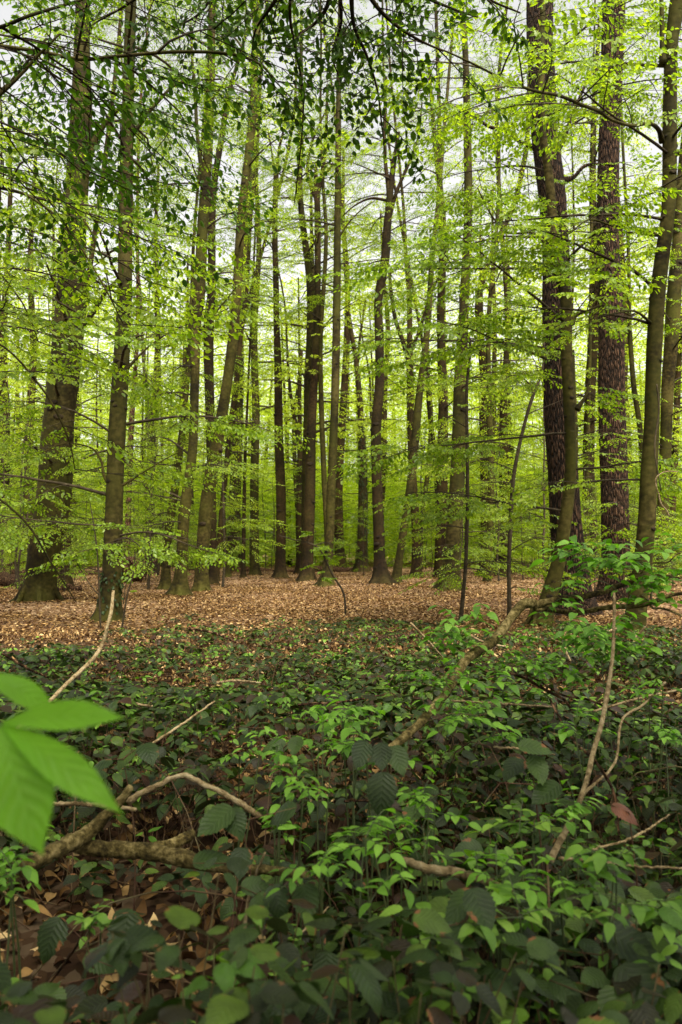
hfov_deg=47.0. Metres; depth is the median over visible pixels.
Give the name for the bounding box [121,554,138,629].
beech seedling
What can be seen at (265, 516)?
young beech
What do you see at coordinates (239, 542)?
young beech
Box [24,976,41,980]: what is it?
fallen twig
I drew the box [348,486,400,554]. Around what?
young beech
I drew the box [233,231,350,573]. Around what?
beech tree
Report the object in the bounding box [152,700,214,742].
fallen twig
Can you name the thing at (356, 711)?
elder shoot
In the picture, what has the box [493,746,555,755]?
fallen twig
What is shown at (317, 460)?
young beech
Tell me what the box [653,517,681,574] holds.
young beech
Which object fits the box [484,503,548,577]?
young beech
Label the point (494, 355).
beech tree
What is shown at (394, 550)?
young beech
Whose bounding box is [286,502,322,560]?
young beech
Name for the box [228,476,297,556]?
young beech
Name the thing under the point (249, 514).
young beech
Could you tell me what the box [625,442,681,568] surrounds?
young beech
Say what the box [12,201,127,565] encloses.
beech tree
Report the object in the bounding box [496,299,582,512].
beech tree
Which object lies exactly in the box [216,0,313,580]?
beech tree
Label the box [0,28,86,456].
beech tree
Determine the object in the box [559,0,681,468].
beech tree
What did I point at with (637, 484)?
young beech
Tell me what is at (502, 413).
beech tree
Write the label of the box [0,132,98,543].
beech tree
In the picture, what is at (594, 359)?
beech tree
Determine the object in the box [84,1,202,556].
beech tree
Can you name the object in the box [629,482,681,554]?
young beech
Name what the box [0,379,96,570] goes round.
young beech
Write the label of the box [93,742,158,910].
bramble shoot
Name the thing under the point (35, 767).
chestnut sapling
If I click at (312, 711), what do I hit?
elder shoot
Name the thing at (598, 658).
elder shoot
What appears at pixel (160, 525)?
young beech
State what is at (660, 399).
beech tree
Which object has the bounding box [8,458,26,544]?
young beech
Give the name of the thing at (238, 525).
young beech
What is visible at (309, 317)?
beech tree
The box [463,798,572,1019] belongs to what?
elder shoot
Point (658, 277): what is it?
beech tree
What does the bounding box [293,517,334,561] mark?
young beech
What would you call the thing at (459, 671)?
elder bough
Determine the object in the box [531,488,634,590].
young beech
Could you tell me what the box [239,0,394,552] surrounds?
beech tree
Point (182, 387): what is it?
beech tree
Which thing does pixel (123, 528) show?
young beech
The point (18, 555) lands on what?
young beech
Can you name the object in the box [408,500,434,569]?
young beech
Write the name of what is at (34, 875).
elder shoot
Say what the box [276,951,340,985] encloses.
bramble shoot
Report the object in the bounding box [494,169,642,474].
beech tree
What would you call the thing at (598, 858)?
elder shoot
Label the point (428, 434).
beech tree
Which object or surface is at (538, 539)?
young beech
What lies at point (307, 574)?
beech tree
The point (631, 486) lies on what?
young beech
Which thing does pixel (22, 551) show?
young beech
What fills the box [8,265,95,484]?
beech tree
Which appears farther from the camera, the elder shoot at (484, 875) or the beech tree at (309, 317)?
the beech tree at (309, 317)
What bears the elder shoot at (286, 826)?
on the ground
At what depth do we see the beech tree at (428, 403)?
43.22 m
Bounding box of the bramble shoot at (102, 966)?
[49,908,202,1020]
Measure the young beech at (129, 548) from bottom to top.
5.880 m
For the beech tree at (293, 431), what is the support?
on the ground
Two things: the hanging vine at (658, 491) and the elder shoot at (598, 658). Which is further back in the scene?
the hanging vine at (658, 491)
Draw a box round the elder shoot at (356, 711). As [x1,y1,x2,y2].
[313,690,384,896]
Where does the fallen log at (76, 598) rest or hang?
on the ground
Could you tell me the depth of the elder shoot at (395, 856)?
1.66 m
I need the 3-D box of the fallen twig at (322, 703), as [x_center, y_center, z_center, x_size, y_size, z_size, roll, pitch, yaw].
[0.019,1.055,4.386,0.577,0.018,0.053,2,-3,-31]
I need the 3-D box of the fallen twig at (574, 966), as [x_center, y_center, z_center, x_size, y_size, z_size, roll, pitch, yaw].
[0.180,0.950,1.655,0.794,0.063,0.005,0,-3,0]
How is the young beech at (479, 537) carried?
on the ground
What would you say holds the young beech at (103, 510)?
on the ground
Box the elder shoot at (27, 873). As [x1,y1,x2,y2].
[0,849,39,1005]
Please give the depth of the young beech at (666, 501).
25.84 m
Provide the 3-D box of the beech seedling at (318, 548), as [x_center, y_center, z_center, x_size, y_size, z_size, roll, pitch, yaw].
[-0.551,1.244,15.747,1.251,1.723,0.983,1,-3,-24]
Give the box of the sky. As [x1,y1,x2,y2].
[0,0,681,552]
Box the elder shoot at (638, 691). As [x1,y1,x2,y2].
[622,679,681,848]
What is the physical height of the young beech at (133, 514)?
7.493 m
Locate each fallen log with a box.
[0,568,101,574]
[0,571,24,586]
[57,583,81,591]
[63,597,95,600]
[238,567,294,571]
[314,566,371,571]
[371,634,449,644]
[511,563,546,571]
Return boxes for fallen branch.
[19,784,309,879]
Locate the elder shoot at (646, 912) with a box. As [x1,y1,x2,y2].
[547,887,681,964]
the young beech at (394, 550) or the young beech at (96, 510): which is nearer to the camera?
the young beech at (394, 550)
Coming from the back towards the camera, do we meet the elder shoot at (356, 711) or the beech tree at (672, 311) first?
the beech tree at (672, 311)
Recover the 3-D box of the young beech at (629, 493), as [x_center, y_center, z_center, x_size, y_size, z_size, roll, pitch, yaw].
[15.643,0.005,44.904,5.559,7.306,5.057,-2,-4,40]
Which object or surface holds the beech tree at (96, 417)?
on the ground
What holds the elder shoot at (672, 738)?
on the ground
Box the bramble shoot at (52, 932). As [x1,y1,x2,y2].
[36,912,141,1010]
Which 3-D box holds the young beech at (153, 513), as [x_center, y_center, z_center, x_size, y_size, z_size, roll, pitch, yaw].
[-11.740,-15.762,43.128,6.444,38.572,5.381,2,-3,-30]
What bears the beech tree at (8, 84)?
on the ground
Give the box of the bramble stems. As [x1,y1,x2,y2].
[0,617,681,1023]
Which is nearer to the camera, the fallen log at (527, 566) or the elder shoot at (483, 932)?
the elder shoot at (483, 932)
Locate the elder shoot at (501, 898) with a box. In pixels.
[491,841,633,1023]
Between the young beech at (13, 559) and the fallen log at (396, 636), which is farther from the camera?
the young beech at (13, 559)
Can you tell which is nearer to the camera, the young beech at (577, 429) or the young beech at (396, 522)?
the young beech at (577, 429)
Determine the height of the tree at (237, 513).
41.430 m
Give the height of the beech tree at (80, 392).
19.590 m
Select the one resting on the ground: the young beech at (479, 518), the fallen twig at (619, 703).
the young beech at (479, 518)
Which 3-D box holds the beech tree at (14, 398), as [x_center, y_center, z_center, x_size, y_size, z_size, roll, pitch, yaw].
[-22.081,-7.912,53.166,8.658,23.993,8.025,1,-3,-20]
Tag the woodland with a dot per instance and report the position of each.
(348, 487)
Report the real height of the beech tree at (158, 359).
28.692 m
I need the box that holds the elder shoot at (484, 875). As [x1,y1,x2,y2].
[448,840,522,969]
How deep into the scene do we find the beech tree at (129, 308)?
6.04 m
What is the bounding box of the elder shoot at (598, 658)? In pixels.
[588,648,656,859]
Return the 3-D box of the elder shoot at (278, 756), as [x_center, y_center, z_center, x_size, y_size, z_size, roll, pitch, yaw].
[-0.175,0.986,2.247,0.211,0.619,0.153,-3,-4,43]
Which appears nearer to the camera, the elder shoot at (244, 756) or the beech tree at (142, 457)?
the elder shoot at (244, 756)
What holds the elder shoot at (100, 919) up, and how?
on the ground
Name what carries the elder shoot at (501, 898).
on the ground
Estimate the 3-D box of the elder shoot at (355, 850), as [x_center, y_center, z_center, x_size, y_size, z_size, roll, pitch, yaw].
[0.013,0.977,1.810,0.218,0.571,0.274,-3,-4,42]
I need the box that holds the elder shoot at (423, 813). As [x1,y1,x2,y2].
[382,795,468,943]
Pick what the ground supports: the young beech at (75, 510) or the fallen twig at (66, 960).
the young beech at (75, 510)
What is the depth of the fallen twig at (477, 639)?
7.40 m
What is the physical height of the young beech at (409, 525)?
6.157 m
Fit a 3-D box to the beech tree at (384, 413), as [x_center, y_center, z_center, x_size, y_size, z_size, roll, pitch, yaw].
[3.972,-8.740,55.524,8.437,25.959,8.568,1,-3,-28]
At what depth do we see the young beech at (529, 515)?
41.80 m
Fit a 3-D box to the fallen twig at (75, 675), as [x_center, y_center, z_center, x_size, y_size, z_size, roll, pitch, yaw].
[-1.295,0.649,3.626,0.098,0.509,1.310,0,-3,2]
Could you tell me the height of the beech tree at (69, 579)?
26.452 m
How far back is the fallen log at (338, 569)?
46.44 m
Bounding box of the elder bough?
[388,530,681,753]
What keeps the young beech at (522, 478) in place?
on the ground
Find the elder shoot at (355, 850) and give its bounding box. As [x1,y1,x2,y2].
[310,812,418,1023]
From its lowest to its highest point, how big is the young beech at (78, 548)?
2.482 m
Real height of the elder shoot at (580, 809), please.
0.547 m
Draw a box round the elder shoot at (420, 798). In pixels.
[396,778,483,898]
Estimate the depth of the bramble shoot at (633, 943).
1.42 m
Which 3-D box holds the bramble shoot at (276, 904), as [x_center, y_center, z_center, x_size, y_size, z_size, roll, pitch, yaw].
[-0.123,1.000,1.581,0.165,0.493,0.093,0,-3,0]
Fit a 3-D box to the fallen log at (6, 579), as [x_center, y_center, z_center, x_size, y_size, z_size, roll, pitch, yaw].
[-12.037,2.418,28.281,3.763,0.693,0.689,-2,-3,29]
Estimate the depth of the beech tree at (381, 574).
27.52 m
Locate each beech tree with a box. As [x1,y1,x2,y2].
[0,0,199,585]
[0,0,247,602]
[0,0,312,623]
[0,0,432,291]
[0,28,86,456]
[0,117,94,557]
[0,120,257,601]
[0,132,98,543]
[0,160,144,558]
[0,229,44,549]
[4,285,45,553]
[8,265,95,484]
[8,289,83,507]
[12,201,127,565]
[14,209,110,565]
[71,0,307,596]
[72,283,139,521]
[77,162,229,562]
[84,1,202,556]
[85,0,297,589]
[92,262,195,554]
[130,0,301,584]
[135,255,223,570]
[144,0,339,591]
[154,157,270,513]
[177,75,332,575]
[199,0,333,576]
[202,94,360,578]
[205,32,295,577]
[214,0,435,561]
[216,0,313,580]
[229,0,414,586]
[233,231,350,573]
[235,85,399,581]
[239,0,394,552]
[241,156,373,477]
[246,271,342,520]
[284,141,412,567]
[287,76,479,584]
[299,0,681,636]
[300,0,681,627]
[317,273,417,510]
[326,203,435,516]
[329,0,475,577]
[348,0,468,515]
[348,33,535,577]
[355,0,525,582]
[381,270,478,569]
[382,0,589,592]
[384,33,560,581]
[396,0,479,569]
[412,0,590,575]
[425,188,545,484]
[432,0,546,574]
[460,229,546,536]
[479,57,641,570]
[492,20,681,577]
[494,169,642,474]
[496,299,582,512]
[498,187,632,491]
[534,108,681,564]
[557,0,657,580]
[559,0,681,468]
[578,1,681,588]
[619,84,681,457]
[627,201,681,569]
[630,264,681,486]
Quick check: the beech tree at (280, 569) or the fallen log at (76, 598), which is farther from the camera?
the beech tree at (280, 569)
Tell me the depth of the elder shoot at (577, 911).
1.49 m
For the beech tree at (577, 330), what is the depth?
36.72 m
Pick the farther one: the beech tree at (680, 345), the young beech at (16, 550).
the beech tree at (680, 345)
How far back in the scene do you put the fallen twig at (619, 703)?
3.92 m
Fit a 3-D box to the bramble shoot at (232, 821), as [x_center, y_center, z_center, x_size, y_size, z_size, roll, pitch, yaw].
[-0.218,0.966,1.786,0.230,0.595,0.084,1,-3,-17]
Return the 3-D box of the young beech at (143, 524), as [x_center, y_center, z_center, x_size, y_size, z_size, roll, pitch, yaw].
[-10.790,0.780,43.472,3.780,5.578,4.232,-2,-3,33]
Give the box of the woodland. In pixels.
[1,235,681,566]
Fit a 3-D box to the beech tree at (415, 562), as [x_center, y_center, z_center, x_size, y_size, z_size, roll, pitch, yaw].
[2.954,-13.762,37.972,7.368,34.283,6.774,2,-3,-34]
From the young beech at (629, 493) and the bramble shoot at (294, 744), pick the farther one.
the young beech at (629, 493)
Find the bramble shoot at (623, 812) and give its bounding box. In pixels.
[611,803,638,901]
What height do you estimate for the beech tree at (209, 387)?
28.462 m
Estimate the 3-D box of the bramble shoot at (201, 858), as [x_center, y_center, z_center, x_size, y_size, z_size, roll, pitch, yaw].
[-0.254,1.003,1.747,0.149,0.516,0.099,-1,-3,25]
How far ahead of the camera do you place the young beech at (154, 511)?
32.49 m
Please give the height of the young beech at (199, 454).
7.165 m
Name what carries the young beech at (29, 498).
on the ground
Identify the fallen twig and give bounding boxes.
[1,652,48,678]
[17,590,114,726]
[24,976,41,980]
[49,908,110,982]
[53,772,261,819]
[116,693,152,706]
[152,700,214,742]
[187,627,238,643]
[216,679,260,683]
[233,852,265,986]
[269,957,605,972]
[297,694,384,705]
[344,794,448,802]
[395,857,512,892]
[410,622,442,656]
[451,700,552,707]
[468,634,505,646]
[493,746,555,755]
[549,592,615,863]
[549,698,619,836]
[558,856,681,869]
[585,681,665,794]
[592,814,669,850]
[593,688,681,711]
[636,772,679,786]
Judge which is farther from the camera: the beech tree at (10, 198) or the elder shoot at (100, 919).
the beech tree at (10, 198)
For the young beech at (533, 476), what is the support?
on the ground
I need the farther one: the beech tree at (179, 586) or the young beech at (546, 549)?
the young beech at (546, 549)
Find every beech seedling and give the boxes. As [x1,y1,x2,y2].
[70,503,101,628]
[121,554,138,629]
[279,531,346,614]
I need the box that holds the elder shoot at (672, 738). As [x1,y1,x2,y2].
[632,725,681,857]
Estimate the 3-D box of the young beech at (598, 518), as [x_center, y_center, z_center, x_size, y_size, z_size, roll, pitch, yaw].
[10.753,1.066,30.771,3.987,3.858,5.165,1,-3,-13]
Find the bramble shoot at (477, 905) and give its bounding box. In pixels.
[439,888,496,1015]
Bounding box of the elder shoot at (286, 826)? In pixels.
[255,807,311,977]
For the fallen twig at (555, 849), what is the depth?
2.28 m
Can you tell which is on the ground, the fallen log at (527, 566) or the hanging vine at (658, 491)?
the fallen log at (527, 566)
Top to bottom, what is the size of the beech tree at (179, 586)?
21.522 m
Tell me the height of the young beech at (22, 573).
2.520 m
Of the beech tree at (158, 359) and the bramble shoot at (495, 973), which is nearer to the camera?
the bramble shoot at (495, 973)
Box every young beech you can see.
[0,337,80,546]
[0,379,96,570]
[0,384,105,589]
[0,395,87,519]
[0,407,104,590]
[0,426,94,551]
[0,435,37,550]
[0,441,31,568]
[0,515,25,568]
[0,522,31,575]
[0,533,25,572]
[1,447,208,589]
[5,521,29,569]
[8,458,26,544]
[20,495,81,567]
[21,486,91,567]
[28,495,125,590]
[58,525,101,580]
[68,363,224,589]
[71,472,123,565]
[71,513,102,568]
[72,475,99,557]
[74,376,213,584]
[78,450,143,544]
[79,459,143,555]
[86,502,155,568]
[91,17,172,572]
[95,465,148,555]
[97,446,195,579]
[100,427,201,574]
[123,452,197,560]
[131,479,175,565]
[144,434,243,561]
[148,510,222,571]
[149,381,293,586]
[152,492,218,575]
[172,425,263,550]
[172,502,249,563]
[173,492,230,560]
[188,484,249,565]
[190,460,275,557]
[191,450,273,548]
[216,472,269,551]
[217,510,269,567]
[226,505,274,567]
[227,456,295,567]
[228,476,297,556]
[236,449,322,558]
[236,506,318,569]
[260,417,387,553]
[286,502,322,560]
[286,506,322,562]
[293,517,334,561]
[333,498,390,575]
[337,529,354,562]
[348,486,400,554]
[356,416,479,564]
[365,296,601,623]
[385,483,433,561]
[386,530,411,567]
[393,477,449,568]
[396,340,667,614]
[400,435,532,580]
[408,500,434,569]
[421,438,498,547]
[427,446,519,576]
[431,421,550,580]
[447,449,541,574]
[463,470,515,560]
[464,423,547,555]
[470,349,681,491]
[474,368,599,582]
[482,478,549,579]
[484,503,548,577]
[494,468,548,563]
[496,448,549,553]
[506,518,548,574]
[510,426,598,565]
[519,432,681,607]
[530,528,550,569]
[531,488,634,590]
[539,454,635,538]
[548,492,676,577]
[578,448,639,526]
[579,446,656,551]
[579,464,636,555]
[580,447,638,535]
[580,472,681,585]
[581,426,681,543]
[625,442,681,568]
[628,467,681,585]
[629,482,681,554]
[629,494,680,578]
[632,512,681,585]
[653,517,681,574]
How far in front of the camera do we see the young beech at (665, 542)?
23.64 m
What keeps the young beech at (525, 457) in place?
on the ground
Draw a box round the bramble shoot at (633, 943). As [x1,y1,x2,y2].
[502,920,661,975]
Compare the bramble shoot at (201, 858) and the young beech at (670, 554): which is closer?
the bramble shoot at (201, 858)
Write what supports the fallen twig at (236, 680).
on the bramble patch
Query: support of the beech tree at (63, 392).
on the ground
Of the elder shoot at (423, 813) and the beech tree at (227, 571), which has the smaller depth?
the elder shoot at (423, 813)
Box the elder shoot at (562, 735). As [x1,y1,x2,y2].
[540,697,616,879]
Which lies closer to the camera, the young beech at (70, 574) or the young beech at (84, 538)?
the young beech at (70, 574)
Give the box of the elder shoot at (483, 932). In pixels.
[380,886,548,1022]
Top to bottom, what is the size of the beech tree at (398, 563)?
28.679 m
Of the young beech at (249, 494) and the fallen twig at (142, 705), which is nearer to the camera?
the fallen twig at (142, 705)
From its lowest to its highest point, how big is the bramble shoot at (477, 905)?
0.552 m
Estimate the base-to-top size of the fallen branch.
0.207 m
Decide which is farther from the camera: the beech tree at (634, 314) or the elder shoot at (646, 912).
the beech tree at (634, 314)
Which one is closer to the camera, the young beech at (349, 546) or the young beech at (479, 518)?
the young beech at (479, 518)
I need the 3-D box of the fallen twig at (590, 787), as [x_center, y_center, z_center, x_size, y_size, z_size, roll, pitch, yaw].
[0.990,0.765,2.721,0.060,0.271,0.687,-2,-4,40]
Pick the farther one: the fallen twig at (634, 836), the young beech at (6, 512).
the young beech at (6, 512)
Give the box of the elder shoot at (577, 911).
[444,869,606,1023]
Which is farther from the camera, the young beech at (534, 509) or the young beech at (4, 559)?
the young beech at (534, 509)
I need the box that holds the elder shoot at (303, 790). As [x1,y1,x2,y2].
[269,776,333,947]
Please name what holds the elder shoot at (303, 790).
on the ground
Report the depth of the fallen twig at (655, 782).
2.72 m
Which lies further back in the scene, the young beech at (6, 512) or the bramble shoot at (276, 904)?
the young beech at (6, 512)
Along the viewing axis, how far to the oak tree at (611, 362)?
19.07 m
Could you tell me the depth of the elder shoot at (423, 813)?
1.82 m
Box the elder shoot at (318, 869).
[264,845,367,995]
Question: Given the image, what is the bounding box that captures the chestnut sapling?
[0,673,125,855]
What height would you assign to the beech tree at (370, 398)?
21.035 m
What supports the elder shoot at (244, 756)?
on the ground
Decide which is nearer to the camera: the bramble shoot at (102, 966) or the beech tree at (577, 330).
the bramble shoot at (102, 966)
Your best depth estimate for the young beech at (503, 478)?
32.98 m
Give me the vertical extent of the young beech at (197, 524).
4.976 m
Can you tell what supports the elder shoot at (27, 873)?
on the ground
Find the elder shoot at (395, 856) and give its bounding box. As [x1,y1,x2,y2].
[308,808,416,1023]
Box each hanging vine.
[654,384,661,490]
[655,471,677,515]
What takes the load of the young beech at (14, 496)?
on the ground
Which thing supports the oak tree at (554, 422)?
on the ground
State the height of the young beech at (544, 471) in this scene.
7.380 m
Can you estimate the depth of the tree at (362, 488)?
46.18 m
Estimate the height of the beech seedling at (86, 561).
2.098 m
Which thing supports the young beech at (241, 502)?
on the ground
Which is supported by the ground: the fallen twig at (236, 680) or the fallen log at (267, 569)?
the fallen log at (267, 569)
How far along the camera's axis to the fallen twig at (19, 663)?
4.54 m
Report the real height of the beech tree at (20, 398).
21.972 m
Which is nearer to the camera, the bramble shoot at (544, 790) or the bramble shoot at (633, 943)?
the bramble shoot at (633, 943)
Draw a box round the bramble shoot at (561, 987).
[548,960,665,1020]
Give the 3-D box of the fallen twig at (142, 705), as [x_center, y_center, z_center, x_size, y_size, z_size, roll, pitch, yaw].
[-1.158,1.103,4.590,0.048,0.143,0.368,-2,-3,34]
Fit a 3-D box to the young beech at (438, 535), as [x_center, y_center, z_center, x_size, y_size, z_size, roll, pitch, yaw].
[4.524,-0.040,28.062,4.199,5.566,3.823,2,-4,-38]
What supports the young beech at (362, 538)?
on the ground
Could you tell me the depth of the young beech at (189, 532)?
33.60 m
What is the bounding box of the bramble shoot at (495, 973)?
[410,968,518,1022]
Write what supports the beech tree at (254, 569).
on the ground
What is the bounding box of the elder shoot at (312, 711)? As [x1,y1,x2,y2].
[291,690,341,860]
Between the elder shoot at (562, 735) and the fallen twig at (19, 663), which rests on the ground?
the elder shoot at (562, 735)
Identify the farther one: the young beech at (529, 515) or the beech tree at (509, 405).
the beech tree at (509, 405)
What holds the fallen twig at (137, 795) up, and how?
on the bramble patch
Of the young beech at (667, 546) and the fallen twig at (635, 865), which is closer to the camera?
the fallen twig at (635, 865)
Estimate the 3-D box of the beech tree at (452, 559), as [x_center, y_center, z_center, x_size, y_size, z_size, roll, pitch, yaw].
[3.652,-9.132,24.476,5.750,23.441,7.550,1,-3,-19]
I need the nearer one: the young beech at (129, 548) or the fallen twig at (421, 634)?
the fallen twig at (421, 634)
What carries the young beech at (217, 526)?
on the ground
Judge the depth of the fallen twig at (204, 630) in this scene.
8.42 m
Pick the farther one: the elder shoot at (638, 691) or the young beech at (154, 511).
the young beech at (154, 511)
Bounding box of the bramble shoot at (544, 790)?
[502,738,562,923]
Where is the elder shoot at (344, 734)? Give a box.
[315,728,436,929]
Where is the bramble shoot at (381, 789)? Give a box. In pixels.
[351,740,408,976]
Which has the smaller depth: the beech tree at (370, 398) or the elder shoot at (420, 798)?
the elder shoot at (420, 798)
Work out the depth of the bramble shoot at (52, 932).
1.75 m
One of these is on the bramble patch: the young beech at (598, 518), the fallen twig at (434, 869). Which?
the fallen twig at (434, 869)
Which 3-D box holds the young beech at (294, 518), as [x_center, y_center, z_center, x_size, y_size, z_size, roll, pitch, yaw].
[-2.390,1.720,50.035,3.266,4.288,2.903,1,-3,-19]
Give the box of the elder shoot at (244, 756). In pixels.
[208,726,286,893]
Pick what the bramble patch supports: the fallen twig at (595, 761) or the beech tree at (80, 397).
the fallen twig at (595, 761)
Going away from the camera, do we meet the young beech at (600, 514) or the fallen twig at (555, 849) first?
the fallen twig at (555, 849)
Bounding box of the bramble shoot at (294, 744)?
[261,737,303,923]
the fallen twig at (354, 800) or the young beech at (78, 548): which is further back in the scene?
the young beech at (78, 548)
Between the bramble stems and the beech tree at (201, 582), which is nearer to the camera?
the bramble stems
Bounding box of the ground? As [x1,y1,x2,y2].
[0,553,681,1023]
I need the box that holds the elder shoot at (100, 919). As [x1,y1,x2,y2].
[57,899,113,1023]
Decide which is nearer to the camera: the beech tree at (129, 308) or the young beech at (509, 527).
the beech tree at (129, 308)
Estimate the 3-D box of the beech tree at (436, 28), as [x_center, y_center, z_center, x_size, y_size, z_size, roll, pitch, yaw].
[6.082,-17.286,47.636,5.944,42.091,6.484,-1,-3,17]
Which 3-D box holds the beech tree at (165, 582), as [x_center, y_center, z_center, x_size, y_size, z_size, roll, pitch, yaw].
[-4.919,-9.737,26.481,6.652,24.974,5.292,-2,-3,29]
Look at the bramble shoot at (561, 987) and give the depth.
1.32 m
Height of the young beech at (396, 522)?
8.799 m
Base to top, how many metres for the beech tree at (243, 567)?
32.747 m
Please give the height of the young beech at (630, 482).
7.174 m
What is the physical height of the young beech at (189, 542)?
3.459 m
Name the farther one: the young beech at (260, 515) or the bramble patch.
the young beech at (260, 515)
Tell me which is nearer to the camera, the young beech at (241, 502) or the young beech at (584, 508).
the young beech at (584, 508)
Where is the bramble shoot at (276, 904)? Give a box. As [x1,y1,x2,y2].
[241,875,319,1011]
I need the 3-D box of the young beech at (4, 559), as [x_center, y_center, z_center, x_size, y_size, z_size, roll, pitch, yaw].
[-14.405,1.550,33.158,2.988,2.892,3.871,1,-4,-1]
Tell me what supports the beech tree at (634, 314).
on the ground
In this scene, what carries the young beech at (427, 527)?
on the ground
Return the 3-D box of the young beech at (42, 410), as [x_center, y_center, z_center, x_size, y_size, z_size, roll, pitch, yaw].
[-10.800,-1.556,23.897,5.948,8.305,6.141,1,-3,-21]
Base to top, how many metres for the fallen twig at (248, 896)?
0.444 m
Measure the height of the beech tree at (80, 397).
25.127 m
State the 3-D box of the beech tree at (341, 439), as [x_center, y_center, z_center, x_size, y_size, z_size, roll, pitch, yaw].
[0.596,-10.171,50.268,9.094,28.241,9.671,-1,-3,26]
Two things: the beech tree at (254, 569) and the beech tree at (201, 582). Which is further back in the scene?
the beech tree at (254, 569)
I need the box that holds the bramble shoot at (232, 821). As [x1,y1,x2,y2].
[197,801,296,963]
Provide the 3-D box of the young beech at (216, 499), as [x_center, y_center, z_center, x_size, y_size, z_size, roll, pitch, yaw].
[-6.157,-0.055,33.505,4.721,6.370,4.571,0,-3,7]
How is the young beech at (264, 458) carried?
on the ground
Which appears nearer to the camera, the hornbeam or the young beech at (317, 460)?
the hornbeam
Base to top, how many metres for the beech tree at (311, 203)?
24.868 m
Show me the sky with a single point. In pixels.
(6, 11)
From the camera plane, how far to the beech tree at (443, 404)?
37.11 m
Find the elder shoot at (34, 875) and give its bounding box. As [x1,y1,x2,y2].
[0,824,54,1011]
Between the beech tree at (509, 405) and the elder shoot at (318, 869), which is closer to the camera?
the elder shoot at (318, 869)
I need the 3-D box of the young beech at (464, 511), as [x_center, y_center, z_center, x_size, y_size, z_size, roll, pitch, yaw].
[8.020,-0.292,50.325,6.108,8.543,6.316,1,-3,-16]
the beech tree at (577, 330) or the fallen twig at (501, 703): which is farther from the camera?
the beech tree at (577, 330)
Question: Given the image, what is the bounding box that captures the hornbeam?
[31,0,529,204]
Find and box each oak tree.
[369,0,681,617]
[517,0,681,602]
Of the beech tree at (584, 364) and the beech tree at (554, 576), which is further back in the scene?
the beech tree at (584, 364)
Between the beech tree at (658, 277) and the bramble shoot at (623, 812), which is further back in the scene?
the beech tree at (658, 277)
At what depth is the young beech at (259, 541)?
48.83 m
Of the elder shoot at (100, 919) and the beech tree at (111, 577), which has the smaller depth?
the elder shoot at (100, 919)
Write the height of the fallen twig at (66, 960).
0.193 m
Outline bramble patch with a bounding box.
[0,613,681,1023]
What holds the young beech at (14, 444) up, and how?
on the ground
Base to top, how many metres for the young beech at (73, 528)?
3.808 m
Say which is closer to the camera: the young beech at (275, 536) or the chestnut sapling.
the chestnut sapling
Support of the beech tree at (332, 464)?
on the ground
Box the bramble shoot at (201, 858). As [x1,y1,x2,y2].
[193,847,253,985]
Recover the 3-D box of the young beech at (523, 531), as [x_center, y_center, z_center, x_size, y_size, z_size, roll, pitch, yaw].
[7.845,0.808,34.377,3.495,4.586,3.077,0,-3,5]
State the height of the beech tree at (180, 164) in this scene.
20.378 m
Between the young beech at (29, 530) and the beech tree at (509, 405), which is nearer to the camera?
the young beech at (29, 530)
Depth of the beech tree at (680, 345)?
35.62 m
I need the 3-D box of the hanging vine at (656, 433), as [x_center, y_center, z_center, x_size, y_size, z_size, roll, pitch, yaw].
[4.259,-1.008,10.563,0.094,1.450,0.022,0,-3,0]
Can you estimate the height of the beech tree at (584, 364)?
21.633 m
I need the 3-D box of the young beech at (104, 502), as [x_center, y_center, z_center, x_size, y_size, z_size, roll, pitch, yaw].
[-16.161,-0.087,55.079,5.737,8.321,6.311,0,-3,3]
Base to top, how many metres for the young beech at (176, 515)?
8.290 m
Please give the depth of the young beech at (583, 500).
39.53 m
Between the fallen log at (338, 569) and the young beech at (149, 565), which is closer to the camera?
the young beech at (149, 565)
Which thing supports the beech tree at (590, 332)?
on the ground
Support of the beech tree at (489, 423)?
on the ground
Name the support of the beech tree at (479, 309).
on the ground
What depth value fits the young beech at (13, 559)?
40.74 m
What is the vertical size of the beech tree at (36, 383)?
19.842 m
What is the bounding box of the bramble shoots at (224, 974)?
[0,614,681,1023]
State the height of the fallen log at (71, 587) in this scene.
0.328 m
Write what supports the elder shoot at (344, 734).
on the ground
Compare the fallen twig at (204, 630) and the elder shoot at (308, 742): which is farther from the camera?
the fallen twig at (204, 630)
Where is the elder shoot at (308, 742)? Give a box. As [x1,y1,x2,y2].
[271,716,361,912]
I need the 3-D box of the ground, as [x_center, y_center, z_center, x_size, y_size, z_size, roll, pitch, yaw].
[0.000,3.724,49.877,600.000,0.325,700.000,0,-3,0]
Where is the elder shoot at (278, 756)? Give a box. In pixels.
[262,746,319,940]
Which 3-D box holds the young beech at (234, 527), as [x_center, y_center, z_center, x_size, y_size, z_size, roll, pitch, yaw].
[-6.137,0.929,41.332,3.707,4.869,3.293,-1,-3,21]
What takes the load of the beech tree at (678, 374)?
on the ground
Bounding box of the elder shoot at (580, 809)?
[550,779,607,969]
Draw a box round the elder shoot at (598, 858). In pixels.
[561,838,674,976]
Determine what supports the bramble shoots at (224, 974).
on the ground
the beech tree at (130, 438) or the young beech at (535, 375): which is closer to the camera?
the young beech at (535, 375)
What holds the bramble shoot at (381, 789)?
on the ground
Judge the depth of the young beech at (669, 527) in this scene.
32.62 m
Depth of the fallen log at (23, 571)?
39.70 m
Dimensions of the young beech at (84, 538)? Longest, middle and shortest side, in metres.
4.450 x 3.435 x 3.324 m

